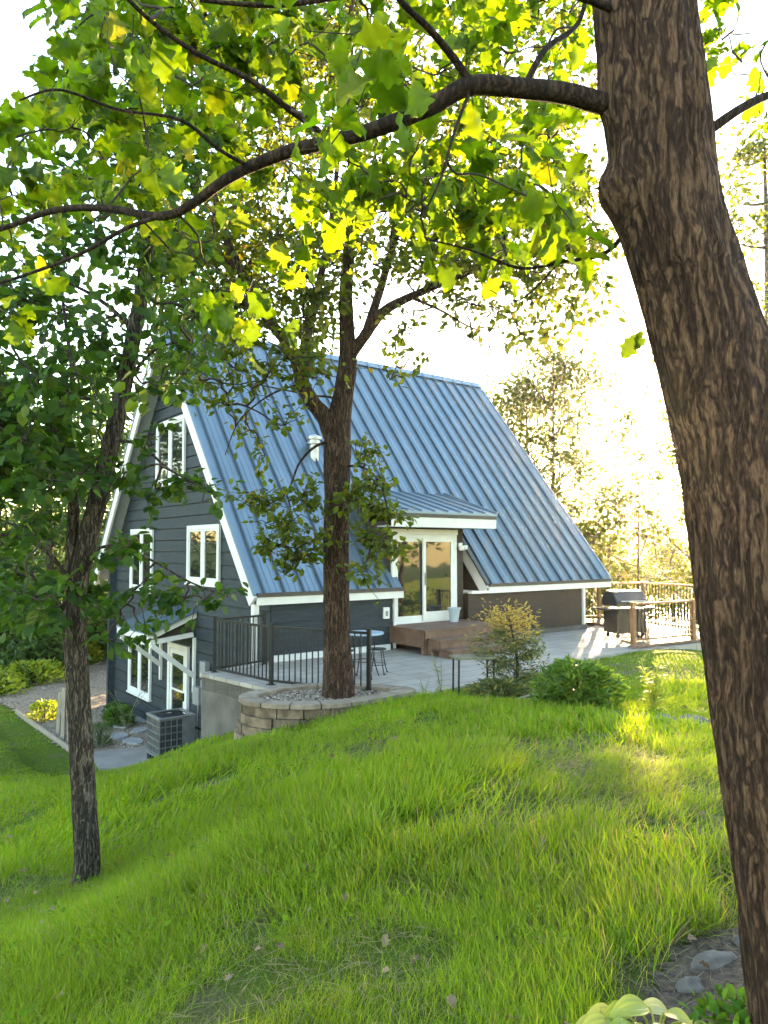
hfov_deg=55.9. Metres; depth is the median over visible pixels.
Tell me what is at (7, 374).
tree
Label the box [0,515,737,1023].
ground
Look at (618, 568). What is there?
tree
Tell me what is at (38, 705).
lime bush
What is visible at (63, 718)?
wooden post
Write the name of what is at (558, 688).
shrub
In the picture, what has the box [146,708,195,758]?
air conditioner
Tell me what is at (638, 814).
dry grass
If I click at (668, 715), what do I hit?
edging stone
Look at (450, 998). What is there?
leaf litter
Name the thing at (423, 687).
weed
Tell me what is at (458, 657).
side table
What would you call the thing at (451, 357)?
sky
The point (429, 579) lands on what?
patio door
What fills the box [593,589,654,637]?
grill
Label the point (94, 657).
lime bush
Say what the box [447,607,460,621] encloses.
bucket
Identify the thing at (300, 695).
planter gravel
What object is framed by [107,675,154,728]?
wispy shrub
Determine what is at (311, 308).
oak tree
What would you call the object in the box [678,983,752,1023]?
ground cover
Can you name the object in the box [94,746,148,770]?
concrete path
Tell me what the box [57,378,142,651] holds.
tree
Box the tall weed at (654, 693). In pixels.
[636,656,668,711]
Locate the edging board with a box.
[15,709,68,750]
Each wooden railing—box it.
[586,581,697,621]
[629,599,695,644]
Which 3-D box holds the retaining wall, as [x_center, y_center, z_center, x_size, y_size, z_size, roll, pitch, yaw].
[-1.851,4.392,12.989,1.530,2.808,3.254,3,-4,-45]
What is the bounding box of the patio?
[202,625,701,698]
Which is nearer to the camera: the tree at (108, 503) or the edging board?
the edging board
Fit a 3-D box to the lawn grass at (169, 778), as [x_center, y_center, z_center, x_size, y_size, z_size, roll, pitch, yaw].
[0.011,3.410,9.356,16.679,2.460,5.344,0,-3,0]
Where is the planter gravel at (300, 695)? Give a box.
[260,689,383,701]
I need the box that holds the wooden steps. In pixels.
[388,619,522,658]
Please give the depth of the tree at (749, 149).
24.59 m
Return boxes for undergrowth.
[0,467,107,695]
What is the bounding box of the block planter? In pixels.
[232,683,415,740]
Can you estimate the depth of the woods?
321.24 m
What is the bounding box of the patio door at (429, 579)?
[390,528,457,624]
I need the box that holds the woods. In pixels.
[2,482,686,554]
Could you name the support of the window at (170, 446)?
in the frame house
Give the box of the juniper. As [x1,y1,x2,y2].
[461,674,535,699]
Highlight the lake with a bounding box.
[587,573,692,623]
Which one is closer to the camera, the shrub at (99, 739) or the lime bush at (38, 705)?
the shrub at (99, 739)
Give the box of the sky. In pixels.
[0,0,767,529]
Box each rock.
[675,976,704,993]
[690,950,736,969]
[731,934,739,946]
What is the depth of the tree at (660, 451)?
30.81 m
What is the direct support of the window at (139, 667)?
in the frame house
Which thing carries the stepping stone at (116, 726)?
on the gravel path at (35, 696)
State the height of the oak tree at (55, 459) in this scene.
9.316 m
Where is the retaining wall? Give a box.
[200,663,279,740]
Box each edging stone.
[656,713,677,721]
[680,714,707,723]
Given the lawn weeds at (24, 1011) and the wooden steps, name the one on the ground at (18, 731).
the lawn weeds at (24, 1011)
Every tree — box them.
[0,0,258,887]
[0,0,767,1023]
[0,364,63,609]
[0,389,86,653]
[0,406,111,669]
[2,350,129,576]
[20,360,134,629]
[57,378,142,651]
[89,0,626,699]
[466,348,669,618]
[488,323,672,611]
[585,524,662,611]
[585,530,639,618]
[587,471,687,621]
[599,411,697,624]
[608,527,692,621]
[634,94,767,550]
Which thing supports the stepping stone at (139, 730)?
on the gravel path at (35, 696)
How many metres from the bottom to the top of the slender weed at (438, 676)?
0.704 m
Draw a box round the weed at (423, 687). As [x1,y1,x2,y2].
[419,679,428,694]
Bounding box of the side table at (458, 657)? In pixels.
[449,654,497,694]
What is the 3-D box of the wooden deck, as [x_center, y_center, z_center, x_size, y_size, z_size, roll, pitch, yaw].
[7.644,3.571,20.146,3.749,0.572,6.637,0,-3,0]
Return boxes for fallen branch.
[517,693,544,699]
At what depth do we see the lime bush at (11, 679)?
24.52 m
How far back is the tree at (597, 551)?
38.44 m
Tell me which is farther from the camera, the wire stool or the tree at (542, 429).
the tree at (542, 429)
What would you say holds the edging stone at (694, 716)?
on the ground at (18, 731)
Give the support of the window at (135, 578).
in the frame house
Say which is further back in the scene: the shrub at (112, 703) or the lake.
the lake
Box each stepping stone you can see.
[110,732,127,739]
[113,722,131,728]
[122,737,142,744]
[131,726,147,732]
[135,717,145,722]
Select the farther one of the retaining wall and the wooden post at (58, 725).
the wooden post at (58, 725)
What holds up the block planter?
on the ground at (18, 731)
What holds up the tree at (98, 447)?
on the ground at (18, 731)
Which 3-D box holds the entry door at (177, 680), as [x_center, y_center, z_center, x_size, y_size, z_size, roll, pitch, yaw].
[-5.304,4.599,18.583,0.090,2.400,1.320,2,-4,-37]
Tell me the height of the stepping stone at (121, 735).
0.070 m
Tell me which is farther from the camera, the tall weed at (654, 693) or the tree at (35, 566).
the tree at (35, 566)
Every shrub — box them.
[93,721,114,747]
[97,704,137,726]
[101,699,127,715]
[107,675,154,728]
[460,598,553,688]
[528,653,630,711]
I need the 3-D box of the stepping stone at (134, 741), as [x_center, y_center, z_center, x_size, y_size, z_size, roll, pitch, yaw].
[-6.352,5.806,18.304,0.668,0.070,0.467,-3,-4,45]
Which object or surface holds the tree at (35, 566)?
on the ground at (18, 731)
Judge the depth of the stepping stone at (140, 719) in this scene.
20.43 m
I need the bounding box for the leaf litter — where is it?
[4,693,732,1023]
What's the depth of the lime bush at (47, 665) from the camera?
26.37 m
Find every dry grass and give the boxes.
[0,650,703,780]
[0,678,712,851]
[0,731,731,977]
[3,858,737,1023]
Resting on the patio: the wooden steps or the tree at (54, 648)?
the wooden steps
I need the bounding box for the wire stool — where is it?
[371,647,387,674]
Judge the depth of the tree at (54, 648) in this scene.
28.64 m
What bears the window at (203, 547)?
in the frame house
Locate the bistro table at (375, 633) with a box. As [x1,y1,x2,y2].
[350,630,383,679]
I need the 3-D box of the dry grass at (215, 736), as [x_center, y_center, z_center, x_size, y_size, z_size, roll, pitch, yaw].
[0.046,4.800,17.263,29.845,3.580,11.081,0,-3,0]
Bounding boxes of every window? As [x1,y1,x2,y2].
[126,637,151,701]
[129,528,153,593]
[155,414,185,486]
[184,524,220,587]
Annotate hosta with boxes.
[576,994,705,1023]
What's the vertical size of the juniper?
0.429 m
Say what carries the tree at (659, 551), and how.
on the ground at (18, 731)
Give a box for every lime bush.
[0,664,32,696]
[4,657,64,688]
[23,698,57,721]
[62,638,104,662]
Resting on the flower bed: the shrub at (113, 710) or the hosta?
the hosta
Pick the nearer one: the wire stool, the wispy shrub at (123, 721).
the wire stool
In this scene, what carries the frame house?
on the ground at (18, 731)
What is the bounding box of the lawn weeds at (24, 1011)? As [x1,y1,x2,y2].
[0,700,729,1023]
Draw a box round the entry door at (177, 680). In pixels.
[166,641,189,714]
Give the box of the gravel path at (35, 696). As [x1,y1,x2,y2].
[0,661,146,751]
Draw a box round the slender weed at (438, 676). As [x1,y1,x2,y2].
[431,653,445,691]
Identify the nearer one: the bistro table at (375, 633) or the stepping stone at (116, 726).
the bistro table at (375, 633)
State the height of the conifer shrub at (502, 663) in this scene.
1.628 m
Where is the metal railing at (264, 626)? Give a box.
[211,612,371,690]
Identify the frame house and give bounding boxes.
[94,323,612,740]
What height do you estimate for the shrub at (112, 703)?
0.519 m
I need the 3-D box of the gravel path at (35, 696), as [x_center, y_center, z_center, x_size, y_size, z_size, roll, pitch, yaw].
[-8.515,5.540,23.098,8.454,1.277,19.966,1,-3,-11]
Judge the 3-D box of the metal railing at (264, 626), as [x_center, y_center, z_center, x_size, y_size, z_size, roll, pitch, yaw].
[-1.804,2.447,12.723,1.319,1.050,3.943,2,-4,-35]
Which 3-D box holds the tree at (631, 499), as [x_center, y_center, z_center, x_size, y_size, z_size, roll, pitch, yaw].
[10.243,3.364,28.997,3.957,10.054,4.326,0,-3,0]
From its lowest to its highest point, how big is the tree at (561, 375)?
15.292 m
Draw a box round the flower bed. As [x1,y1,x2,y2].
[628,928,746,1023]
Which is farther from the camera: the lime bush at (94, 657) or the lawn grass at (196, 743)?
the lime bush at (94, 657)
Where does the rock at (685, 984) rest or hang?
on the flower bed
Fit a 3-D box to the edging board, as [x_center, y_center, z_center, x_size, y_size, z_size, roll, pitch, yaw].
[-9.064,5.841,19.294,0.294,0.160,6.065,3,-4,-42]
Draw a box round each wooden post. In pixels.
[56,691,61,734]
[60,687,65,739]
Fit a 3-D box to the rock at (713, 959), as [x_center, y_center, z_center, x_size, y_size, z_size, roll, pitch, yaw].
[1.306,1.787,2.873,0.231,0.079,0.104,1,-3,-20]
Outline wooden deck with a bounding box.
[586,619,699,648]
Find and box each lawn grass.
[0,649,704,782]
[0,677,712,857]
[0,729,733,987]
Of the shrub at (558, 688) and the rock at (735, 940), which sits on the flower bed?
the rock at (735, 940)
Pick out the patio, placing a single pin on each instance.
(410, 666)
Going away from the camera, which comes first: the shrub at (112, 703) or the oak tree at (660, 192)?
the oak tree at (660, 192)
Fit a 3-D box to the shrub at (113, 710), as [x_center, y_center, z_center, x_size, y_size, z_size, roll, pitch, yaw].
[-7.352,5.668,20.045,1.003,0.667,1.009,2,-4,-40]
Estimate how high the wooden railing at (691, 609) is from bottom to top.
1.000 m

